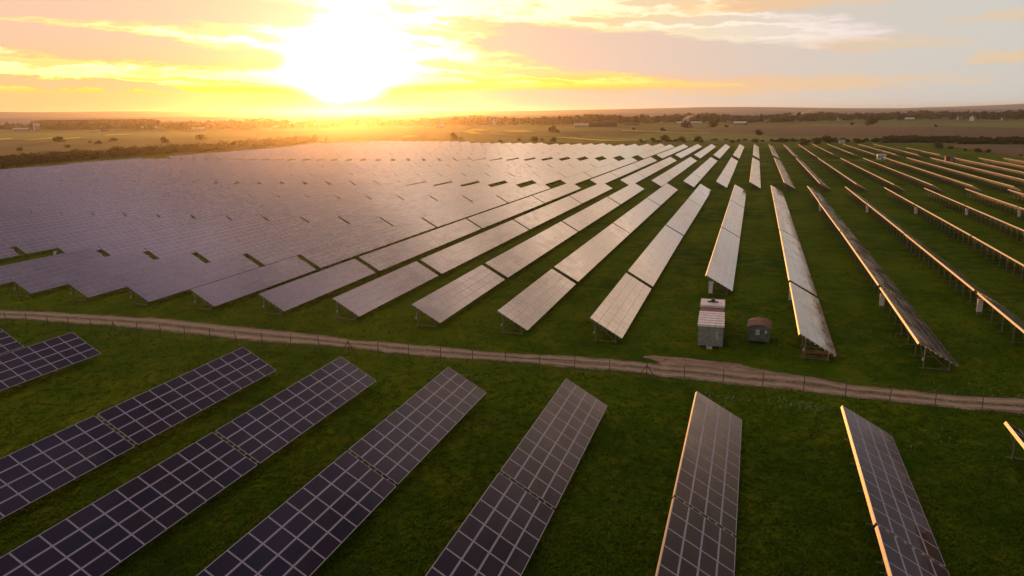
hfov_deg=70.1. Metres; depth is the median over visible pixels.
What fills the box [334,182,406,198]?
solar table
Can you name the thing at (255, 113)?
hills
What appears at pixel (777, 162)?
solar table
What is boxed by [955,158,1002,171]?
solar table
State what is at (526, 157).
solar table
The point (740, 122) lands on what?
barn
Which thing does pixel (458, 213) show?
solar table
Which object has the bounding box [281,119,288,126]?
tree
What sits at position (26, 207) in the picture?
solar table
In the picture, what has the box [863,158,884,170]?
solar table
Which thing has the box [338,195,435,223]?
solar table
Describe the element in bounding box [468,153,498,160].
solar table
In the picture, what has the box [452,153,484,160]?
solar table
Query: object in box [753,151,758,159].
solar table
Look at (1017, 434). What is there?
solar table
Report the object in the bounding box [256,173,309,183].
solar table
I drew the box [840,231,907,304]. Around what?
solar table
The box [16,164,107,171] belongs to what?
solar table
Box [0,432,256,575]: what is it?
solar table
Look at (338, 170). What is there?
solar table
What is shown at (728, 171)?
solar table
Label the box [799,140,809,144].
bush
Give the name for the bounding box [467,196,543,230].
solar table
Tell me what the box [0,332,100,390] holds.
solar table
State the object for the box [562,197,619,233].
solar table
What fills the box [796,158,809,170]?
solar table
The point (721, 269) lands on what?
solar table
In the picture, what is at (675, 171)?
solar table
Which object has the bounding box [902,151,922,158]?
solar table
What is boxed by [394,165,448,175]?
solar table
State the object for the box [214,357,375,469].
solar table
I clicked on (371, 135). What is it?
green field
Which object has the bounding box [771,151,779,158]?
solar table
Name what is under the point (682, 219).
solar table
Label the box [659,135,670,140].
bush
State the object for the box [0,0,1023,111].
sky
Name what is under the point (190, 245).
solar table
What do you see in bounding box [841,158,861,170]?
solar table
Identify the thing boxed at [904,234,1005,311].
solar table
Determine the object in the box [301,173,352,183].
solar table
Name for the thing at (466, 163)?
solar table
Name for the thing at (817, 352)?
rusty frame
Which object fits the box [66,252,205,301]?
solar table
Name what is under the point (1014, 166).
solar table
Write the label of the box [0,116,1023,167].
ground
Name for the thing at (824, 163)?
solar table
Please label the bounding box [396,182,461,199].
solar table
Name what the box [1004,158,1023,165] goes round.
solar table
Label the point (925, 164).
solar table
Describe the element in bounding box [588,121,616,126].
hall
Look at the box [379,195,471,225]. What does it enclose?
solar table
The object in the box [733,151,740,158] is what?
solar table
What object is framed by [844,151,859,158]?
solar table
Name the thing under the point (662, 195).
solar table
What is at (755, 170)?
solar table
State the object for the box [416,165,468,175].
solar table
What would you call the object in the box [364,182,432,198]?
solar table
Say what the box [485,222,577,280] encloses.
solar table
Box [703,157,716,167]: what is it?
solar table
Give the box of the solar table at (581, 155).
[567,152,589,158]
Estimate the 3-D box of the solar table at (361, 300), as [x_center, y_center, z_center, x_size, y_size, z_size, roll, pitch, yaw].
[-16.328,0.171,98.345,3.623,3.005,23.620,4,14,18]
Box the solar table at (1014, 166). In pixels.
[979,158,1023,170]
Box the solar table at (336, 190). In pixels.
[303,182,379,197]
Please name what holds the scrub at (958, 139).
on the ground
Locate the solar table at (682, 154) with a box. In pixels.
[675,150,689,158]
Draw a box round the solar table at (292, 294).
[259,259,375,315]
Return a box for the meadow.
[0,141,1023,575]
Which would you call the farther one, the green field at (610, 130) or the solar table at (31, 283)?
the green field at (610, 130)
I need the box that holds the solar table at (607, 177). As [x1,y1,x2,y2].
[590,172,618,183]
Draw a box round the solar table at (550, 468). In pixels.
[500,378,606,509]
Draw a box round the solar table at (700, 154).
[694,151,706,158]
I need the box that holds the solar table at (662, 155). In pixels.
[657,151,672,158]
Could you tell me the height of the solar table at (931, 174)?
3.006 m
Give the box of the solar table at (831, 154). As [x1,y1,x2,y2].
[825,150,838,158]
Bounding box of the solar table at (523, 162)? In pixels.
[506,158,542,166]
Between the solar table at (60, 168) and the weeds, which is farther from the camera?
the solar table at (60, 168)
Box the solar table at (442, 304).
[411,265,504,327]
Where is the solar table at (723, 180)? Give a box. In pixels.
[716,174,729,189]
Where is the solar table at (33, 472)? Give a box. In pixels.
[0,416,134,518]
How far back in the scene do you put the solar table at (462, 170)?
332.07 m
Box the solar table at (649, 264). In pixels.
[627,225,682,286]
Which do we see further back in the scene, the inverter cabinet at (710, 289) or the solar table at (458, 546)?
the inverter cabinet at (710, 289)
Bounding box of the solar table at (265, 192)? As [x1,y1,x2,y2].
[246,182,328,196]
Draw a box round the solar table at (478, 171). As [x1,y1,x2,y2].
[462,164,509,175]
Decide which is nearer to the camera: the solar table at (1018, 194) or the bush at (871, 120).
the solar table at (1018, 194)
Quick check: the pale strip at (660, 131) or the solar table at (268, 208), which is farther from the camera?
the pale strip at (660, 131)
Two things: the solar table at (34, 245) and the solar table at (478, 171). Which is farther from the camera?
the solar table at (478, 171)
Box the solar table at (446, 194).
[428,182,489,200]
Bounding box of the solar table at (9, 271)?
[0,247,103,287]
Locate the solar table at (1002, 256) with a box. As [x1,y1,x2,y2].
[972,236,1023,279]
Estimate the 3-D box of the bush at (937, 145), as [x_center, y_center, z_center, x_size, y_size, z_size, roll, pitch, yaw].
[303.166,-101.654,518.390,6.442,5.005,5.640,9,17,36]
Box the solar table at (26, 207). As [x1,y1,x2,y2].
[0,192,142,212]
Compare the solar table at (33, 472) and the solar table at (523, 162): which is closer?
the solar table at (33, 472)
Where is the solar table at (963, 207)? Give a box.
[924,188,978,216]
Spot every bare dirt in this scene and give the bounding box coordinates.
[644,356,752,367]
[700,364,807,376]
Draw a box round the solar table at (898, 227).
[867,203,924,246]
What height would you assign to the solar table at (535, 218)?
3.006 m
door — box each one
[710,328,719,345]
[749,329,754,339]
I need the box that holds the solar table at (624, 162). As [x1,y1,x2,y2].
[611,157,636,167]
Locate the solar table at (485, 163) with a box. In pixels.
[467,159,506,166]
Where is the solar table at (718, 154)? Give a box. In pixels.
[714,150,723,159]
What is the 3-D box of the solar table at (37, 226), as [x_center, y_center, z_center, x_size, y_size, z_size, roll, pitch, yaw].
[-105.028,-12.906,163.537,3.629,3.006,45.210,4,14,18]
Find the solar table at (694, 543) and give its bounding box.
[655,497,735,575]
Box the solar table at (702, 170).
[693,164,710,177]
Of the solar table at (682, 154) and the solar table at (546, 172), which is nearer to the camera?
the solar table at (546, 172)
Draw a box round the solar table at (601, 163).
[590,157,616,167]
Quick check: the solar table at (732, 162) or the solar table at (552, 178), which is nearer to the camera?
the solar table at (552, 178)
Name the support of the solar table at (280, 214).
on the meadow
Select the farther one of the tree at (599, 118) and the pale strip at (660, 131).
the tree at (599, 118)
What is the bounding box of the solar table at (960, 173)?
[939,166,988,182]
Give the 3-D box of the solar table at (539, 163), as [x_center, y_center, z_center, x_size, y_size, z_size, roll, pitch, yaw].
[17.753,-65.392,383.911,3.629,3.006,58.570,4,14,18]
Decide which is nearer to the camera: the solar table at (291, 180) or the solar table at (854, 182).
the solar table at (854, 182)
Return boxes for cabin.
[697,298,724,348]
[747,317,771,343]
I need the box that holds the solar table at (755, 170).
[750,164,759,178]
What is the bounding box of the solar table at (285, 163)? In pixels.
[255,159,315,166]
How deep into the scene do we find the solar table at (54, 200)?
224.69 m
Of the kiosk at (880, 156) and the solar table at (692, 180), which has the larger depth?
the kiosk at (880, 156)
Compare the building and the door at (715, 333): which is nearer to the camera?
the door at (715, 333)
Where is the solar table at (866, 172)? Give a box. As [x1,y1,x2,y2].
[855,165,883,182]
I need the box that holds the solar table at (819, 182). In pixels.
[812,175,830,191]
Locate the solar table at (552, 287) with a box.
[497,269,574,334]
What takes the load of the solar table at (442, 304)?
on the meadow
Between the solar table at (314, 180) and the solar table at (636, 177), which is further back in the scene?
the solar table at (314, 180)
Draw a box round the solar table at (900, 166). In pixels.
[883,157,915,170]
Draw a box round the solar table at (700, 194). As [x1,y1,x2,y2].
[688,184,711,206]
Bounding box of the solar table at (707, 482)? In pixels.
[672,391,741,535]
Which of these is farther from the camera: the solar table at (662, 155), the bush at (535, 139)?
the bush at (535, 139)
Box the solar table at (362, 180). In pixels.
[349,173,396,184]
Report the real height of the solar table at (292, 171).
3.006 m
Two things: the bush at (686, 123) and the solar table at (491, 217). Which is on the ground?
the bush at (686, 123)
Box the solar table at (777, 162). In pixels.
[774,158,784,169]
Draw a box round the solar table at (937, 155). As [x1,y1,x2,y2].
[921,151,944,159]
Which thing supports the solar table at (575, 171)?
on the meadow
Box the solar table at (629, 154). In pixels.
[619,151,638,158]
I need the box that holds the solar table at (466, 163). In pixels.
[448,159,489,166]
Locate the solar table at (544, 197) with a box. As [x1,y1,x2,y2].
[532,182,580,204]
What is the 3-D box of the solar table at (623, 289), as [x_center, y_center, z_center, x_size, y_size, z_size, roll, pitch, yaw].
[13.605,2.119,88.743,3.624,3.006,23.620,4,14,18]
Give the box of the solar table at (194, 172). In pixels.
[178,165,255,174]
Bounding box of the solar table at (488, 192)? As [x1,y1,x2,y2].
[462,182,519,201]
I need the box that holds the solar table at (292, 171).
[270,165,338,174]
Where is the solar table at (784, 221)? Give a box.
[774,201,798,241]
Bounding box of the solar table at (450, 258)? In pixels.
[420,220,527,277]
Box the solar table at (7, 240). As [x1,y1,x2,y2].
[0,212,157,247]
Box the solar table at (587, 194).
[570,182,612,203]
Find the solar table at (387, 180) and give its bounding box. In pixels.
[373,173,418,184]
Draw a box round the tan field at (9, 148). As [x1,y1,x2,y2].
[0,139,218,155]
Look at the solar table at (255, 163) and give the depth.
436.05 m
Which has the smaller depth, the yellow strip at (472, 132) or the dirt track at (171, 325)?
the dirt track at (171, 325)
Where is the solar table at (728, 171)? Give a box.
[722,164,734,178]
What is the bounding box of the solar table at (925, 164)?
[906,157,942,171]
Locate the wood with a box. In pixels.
[29,119,154,126]
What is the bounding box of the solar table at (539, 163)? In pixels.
[526,158,560,166]
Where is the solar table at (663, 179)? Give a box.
[651,173,672,188]
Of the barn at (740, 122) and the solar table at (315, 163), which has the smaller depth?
the solar table at (315, 163)
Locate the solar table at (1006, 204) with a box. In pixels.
[965,188,1023,217]
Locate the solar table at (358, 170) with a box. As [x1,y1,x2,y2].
[330,165,392,174]
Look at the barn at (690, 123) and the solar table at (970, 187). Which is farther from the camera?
the barn at (690, 123)
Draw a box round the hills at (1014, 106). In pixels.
[922,104,1023,108]
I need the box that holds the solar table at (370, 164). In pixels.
[356,159,406,166]
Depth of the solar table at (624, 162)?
366.59 m
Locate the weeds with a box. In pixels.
[418,317,1023,472]
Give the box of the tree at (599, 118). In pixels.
[595,115,603,120]
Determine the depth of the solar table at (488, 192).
225.65 m
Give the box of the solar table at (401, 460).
[348,367,485,484]
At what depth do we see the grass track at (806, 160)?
385.85 m
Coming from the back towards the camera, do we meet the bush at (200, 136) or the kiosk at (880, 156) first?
the bush at (200, 136)
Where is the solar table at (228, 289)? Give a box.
[190,256,315,310]
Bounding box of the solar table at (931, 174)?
[911,166,951,183]
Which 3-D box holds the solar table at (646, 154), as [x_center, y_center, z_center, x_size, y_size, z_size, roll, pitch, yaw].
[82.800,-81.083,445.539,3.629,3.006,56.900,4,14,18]
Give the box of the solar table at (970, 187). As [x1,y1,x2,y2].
[944,176,984,193]
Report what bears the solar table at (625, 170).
on the meadow
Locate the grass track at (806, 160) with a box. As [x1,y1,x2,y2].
[739,160,883,161]
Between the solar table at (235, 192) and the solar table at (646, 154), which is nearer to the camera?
the solar table at (235, 192)
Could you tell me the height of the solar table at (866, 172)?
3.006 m
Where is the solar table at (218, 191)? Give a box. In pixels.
[192,182,279,195]
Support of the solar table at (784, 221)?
on the meadow
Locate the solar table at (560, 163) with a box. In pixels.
[547,158,578,167]
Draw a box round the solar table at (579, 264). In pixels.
[554,223,629,281]
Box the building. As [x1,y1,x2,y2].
[33,124,40,130]
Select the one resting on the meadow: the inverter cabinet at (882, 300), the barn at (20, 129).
the inverter cabinet at (882, 300)
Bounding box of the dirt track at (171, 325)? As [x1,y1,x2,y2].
[0,310,1023,413]
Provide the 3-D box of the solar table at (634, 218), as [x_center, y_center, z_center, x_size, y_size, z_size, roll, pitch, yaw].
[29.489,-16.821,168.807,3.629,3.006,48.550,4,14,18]
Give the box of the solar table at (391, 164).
[373,159,422,166]
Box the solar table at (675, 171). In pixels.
[664,163,686,177]
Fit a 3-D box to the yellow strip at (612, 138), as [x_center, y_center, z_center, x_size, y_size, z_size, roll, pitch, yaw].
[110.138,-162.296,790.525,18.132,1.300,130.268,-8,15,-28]
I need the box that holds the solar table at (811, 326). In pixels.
[789,282,836,360]
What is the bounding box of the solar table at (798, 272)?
[779,229,816,295]
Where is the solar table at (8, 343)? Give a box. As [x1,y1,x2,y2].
[0,329,23,353]
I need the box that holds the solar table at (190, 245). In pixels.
[145,215,306,258]
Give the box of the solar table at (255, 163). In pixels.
[224,159,287,166]
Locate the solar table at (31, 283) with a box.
[10,249,152,296]
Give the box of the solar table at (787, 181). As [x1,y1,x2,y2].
[781,174,794,190]
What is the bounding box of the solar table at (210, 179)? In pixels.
[192,173,251,182]
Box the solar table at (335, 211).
[298,195,402,221]
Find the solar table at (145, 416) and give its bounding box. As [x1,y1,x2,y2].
[97,347,275,450]
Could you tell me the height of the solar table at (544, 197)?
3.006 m
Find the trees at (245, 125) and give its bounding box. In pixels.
[0,112,1023,129]
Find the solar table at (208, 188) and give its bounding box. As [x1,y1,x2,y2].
[166,181,256,195]
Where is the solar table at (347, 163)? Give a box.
[321,159,375,166]
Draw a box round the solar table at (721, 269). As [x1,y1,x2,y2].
[705,227,739,295]
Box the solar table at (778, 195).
[771,185,787,208]
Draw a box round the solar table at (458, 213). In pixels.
[422,195,506,228]
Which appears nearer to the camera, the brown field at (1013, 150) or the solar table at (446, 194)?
the solar table at (446, 194)
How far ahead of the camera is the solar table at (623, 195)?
212.13 m
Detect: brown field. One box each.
[698,126,1023,138]
[944,144,1023,157]
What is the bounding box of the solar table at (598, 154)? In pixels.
[584,152,605,158]
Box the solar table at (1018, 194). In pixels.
[1008,189,1023,202]
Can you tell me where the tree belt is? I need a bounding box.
[151,109,1023,127]
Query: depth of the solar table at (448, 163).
397.34 m
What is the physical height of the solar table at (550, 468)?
3.008 m
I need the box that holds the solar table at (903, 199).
[884,187,923,214]
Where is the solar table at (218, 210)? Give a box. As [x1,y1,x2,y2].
[188,194,307,217]
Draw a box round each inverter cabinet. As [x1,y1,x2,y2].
[708,282,713,293]
[879,293,884,307]
[976,299,983,314]
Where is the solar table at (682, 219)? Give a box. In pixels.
[666,199,700,234]
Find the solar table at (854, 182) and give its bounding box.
[843,175,867,192]
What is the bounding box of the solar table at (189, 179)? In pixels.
[172,173,232,182]
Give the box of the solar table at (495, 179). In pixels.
[476,173,513,184]
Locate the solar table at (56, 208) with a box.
[28,192,167,213]
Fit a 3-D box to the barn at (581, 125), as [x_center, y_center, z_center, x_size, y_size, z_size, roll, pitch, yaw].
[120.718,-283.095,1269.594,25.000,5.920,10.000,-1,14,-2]
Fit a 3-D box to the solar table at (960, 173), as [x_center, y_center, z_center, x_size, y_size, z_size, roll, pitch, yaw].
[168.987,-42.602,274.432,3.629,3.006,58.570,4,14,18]
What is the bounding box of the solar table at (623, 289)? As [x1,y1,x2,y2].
[589,273,650,342]
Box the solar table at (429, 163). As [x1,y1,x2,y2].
[410,159,455,166]
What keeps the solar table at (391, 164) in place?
on the meadow
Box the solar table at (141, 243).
[98,215,266,255]
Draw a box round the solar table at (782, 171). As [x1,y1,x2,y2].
[777,165,790,179]
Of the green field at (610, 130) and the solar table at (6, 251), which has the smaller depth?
the solar table at (6, 251)
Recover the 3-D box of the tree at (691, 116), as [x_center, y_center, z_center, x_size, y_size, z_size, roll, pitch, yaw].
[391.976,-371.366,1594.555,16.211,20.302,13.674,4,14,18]
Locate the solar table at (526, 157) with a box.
[516,152,543,159]
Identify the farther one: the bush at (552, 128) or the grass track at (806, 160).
the bush at (552, 128)
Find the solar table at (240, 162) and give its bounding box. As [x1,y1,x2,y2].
[209,159,273,166]
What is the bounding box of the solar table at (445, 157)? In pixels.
[437,153,470,159]
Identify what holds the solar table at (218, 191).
on the meadow
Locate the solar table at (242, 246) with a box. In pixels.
[194,216,348,261]
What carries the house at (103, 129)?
on the ground
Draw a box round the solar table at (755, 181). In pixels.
[749,174,760,189]
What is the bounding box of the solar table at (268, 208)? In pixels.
[223,194,338,218]
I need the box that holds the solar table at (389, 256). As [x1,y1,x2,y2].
[359,219,480,273]
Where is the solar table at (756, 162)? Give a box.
[752,157,759,167]
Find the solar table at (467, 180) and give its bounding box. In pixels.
[450,173,489,185]
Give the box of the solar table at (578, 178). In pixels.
[561,172,591,184]
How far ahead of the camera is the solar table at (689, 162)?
357.67 m
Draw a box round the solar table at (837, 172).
[828,165,848,181]
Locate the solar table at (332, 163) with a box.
[304,159,360,166]
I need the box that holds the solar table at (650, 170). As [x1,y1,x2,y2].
[637,163,663,177]
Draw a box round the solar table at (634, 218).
[613,198,659,232]
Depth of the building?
1499.93 m
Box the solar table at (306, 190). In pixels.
[274,182,353,197]
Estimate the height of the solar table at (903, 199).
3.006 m
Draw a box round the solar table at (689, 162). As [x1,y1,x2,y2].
[680,157,696,167]
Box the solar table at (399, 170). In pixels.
[372,165,429,175]
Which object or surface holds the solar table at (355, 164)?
on the meadow
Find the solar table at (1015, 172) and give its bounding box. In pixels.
[998,167,1023,178]
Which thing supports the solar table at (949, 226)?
on the meadow
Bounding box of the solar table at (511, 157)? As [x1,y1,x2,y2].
[501,152,528,159]
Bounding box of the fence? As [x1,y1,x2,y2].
[1,309,1023,415]
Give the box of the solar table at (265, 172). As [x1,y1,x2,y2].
[250,165,321,174]
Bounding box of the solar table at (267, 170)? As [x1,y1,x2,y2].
[232,165,304,174]
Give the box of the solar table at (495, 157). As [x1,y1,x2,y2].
[484,153,513,159]
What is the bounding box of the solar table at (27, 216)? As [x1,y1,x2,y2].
[0,210,59,222]
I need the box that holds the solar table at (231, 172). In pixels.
[214,165,288,174]
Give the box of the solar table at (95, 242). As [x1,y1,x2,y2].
[53,214,229,253]
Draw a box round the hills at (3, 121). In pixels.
[0,109,1023,127]
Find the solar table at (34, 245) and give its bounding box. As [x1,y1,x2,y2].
[11,213,193,256]
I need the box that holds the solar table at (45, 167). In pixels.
[1,164,93,171]
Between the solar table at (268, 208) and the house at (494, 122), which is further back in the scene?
the house at (494, 122)
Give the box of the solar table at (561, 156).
[549,152,574,158]
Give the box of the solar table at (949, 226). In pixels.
[915,204,987,249]
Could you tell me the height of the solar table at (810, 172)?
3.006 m
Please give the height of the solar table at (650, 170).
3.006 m
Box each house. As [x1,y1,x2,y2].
[99,128,107,131]
[435,124,443,127]
[492,119,496,125]
[905,117,914,120]
[941,117,949,120]
[956,115,963,120]
[969,115,976,120]
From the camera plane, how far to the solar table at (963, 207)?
187.13 m
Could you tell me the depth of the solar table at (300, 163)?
426.49 m
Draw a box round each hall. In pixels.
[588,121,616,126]
[623,122,639,124]
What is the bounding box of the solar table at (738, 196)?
[730,185,745,206]
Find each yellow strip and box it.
[463,131,481,133]
[466,129,488,130]
[504,130,531,131]
[557,137,630,140]
[582,136,644,140]
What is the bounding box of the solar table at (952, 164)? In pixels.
[930,157,973,171]
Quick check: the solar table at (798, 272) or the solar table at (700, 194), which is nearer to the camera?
the solar table at (798, 272)
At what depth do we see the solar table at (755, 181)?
247.39 m
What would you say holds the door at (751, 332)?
in the cabin at (759, 328)
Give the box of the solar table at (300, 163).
[271,159,330,166]
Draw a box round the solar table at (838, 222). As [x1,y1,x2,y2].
[819,202,859,244]
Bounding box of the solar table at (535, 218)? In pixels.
[514,196,580,231]
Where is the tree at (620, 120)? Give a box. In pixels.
[618,115,622,124]
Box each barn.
[13,128,28,130]
[191,127,204,130]
[574,124,588,126]
[676,122,701,123]
[734,121,746,124]
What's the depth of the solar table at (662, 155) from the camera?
438.12 m
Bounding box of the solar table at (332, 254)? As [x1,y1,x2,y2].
[300,218,435,270]
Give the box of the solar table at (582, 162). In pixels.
[569,158,597,167]
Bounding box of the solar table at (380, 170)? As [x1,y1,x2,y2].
[351,165,410,174]
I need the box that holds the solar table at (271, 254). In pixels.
[246,217,391,267]
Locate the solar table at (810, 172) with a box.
[803,165,819,181]
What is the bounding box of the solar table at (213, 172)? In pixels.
[196,165,271,174]
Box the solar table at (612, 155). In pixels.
[602,151,622,158]
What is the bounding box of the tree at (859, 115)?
[856,113,863,120]
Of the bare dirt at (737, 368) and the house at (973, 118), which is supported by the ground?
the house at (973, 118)
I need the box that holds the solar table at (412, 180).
[398,173,440,184]
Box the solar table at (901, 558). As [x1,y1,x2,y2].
[875,525,949,575]
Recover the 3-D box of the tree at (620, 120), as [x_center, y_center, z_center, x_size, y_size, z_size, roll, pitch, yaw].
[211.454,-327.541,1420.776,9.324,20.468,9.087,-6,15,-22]
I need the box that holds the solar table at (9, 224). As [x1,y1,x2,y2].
[0,211,90,228]
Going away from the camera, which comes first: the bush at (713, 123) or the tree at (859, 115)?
the bush at (713, 123)
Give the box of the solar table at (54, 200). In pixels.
[0,192,117,211]
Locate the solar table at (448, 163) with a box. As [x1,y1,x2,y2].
[429,159,472,166]
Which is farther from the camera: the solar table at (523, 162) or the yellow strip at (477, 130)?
the yellow strip at (477, 130)
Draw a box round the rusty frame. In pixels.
[801,349,827,358]
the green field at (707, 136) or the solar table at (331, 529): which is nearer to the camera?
the solar table at (331, 529)
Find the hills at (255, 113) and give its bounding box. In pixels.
[0,107,998,117]
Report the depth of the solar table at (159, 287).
105.98 m
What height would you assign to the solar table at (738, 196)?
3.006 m
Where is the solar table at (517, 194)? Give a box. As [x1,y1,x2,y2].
[497,182,549,204]
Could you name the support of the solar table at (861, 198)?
on the meadow
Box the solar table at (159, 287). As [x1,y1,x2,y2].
[126,254,259,305]
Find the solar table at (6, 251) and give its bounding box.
[0,244,18,258]
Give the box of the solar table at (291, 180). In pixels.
[279,173,330,183]
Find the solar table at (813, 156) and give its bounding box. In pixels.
[808,151,819,159]
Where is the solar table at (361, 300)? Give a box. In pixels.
[332,261,437,320]
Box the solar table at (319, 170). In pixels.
[289,165,356,174]
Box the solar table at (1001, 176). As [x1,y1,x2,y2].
[967,166,1022,184]
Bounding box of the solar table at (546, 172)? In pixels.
[533,164,573,176]
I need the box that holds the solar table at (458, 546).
[425,472,553,575]
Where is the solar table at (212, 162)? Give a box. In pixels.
[180,159,244,165]
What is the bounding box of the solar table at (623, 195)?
[608,183,643,204]
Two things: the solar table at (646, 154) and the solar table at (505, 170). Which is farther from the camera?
the solar table at (646, 154)
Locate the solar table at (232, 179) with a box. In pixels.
[213,173,270,183]
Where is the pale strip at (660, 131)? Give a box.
[622,130,708,133]
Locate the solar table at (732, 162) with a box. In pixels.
[727,157,737,167]
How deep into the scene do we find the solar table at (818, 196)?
198.45 m
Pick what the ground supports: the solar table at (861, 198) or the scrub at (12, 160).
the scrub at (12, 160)
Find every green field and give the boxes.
[0,132,255,140]
[256,130,426,139]
[561,127,692,132]
[609,132,798,141]
[943,122,1023,127]
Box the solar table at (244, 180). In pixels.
[235,173,289,182]
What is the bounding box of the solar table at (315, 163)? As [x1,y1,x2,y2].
[288,159,344,166]
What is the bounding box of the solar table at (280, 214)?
[260,194,370,220]
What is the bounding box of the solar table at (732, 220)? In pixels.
[721,200,743,236]
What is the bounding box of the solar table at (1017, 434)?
[1004,421,1023,460]
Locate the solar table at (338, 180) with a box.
[325,173,374,183]
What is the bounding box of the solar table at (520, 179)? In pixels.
[504,173,538,184]
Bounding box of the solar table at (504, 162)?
[486,158,524,166]
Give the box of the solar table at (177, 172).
[160,165,239,173]
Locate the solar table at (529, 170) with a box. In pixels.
[509,164,551,176]
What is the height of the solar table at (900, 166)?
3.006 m
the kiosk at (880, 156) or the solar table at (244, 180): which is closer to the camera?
the solar table at (244, 180)
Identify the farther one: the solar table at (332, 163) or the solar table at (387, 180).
the solar table at (332, 163)
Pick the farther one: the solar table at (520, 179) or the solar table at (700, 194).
the solar table at (520, 179)
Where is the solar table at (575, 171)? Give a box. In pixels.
[558,164,595,177]
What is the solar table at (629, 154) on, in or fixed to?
on the meadow
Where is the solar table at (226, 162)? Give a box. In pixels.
[194,159,258,165]
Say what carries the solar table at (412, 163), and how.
on the meadow
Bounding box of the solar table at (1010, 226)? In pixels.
[966,206,1023,242]
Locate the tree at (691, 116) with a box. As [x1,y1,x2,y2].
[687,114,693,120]
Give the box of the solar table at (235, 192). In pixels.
[220,182,304,195]
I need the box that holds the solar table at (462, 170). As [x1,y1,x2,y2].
[439,165,488,175]
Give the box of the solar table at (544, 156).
[533,152,558,158]
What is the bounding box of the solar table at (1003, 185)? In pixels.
[979,177,1023,192]
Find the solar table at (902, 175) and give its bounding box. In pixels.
[882,165,918,181]
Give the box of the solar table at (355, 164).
[338,159,390,166]
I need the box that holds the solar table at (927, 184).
[909,176,944,193]
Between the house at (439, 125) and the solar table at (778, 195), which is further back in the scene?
the house at (439, 125)
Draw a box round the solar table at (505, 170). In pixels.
[485,164,530,175]
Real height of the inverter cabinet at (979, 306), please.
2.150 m
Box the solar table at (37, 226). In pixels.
[0,212,123,235]
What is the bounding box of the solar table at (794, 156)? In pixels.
[790,151,799,158]
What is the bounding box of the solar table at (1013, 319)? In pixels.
[977,293,1023,352]
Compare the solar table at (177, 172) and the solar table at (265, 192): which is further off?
the solar table at (177, 172)
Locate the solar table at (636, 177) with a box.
[620,172,645,186]
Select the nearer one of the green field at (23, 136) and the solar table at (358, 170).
the solar table at (358, 170)
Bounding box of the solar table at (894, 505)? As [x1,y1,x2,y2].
[840,405,945,566]
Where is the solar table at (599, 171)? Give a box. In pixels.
[584,164,617,177]
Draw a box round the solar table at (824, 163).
[818,158,833,169]
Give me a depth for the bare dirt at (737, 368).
69.97 m
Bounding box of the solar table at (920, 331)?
[880,287,958,371]
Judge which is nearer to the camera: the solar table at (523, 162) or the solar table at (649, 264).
the solar table at (649, 264)
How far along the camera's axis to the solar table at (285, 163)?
430.31 m
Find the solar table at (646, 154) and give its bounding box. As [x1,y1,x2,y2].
[638,151,655,159]
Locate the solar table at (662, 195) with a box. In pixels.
[647,183,677,205]
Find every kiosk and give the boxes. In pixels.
[876,154,886,159]
[944,156,956,161]
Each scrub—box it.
[0,135,328,168]
[638,135,1023,143]
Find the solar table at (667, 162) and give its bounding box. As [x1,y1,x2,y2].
[657,157,676,168]
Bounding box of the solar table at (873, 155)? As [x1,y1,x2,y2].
[863,151,876,158]
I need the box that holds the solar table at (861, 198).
[845,186,878,213]
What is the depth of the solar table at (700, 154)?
429.49 m
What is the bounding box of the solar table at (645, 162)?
[634,157,656,168]
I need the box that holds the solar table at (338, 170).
[309,165,374,174]
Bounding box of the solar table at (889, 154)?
[882,151,901,158]
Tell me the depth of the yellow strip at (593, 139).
774.52 m
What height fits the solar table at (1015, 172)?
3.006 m
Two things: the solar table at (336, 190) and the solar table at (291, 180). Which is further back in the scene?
the solar table at (291, 180)
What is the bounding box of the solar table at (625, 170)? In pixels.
[610,163,640,176]
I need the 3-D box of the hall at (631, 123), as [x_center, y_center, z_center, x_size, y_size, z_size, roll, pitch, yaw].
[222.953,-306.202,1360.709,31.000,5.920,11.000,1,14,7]
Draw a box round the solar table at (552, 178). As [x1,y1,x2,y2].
[532,172,565,184]
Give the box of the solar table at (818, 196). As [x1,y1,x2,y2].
[807,186,832,210]
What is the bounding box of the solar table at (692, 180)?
[683,173,701,188]
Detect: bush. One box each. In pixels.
[53,136,65,141]
[160,136,168,142]
[195,134,206,139]
[450,132,457,139]
[529,136,537,141]
[548,126,556,131]
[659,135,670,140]
[681,120,692,127]
[707,120,717,126]
[754,129,762,134]
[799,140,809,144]
[812,137,820,143]
[820,135,833,142]
[864,114,878,124]
[933,142,942,147]
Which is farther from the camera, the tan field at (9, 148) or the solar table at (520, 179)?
the tan field at (9, 148)
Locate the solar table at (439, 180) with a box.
[424,173,464,185]
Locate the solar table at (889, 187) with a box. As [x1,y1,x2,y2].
[877,176,904,192]
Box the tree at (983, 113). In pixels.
[979,111,987,117]
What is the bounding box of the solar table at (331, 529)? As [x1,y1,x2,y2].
[196,451,395,575]
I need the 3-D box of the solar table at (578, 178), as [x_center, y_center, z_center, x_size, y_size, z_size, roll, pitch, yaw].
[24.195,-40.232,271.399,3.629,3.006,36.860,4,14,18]
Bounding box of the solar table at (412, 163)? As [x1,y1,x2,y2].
[392,159,438,166]
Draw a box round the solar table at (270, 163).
[240,159,301,166]
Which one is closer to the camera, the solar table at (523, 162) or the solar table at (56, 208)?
the solar table at (56, 208)
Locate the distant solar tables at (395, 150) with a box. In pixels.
[0,141,923,171]
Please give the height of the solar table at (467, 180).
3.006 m

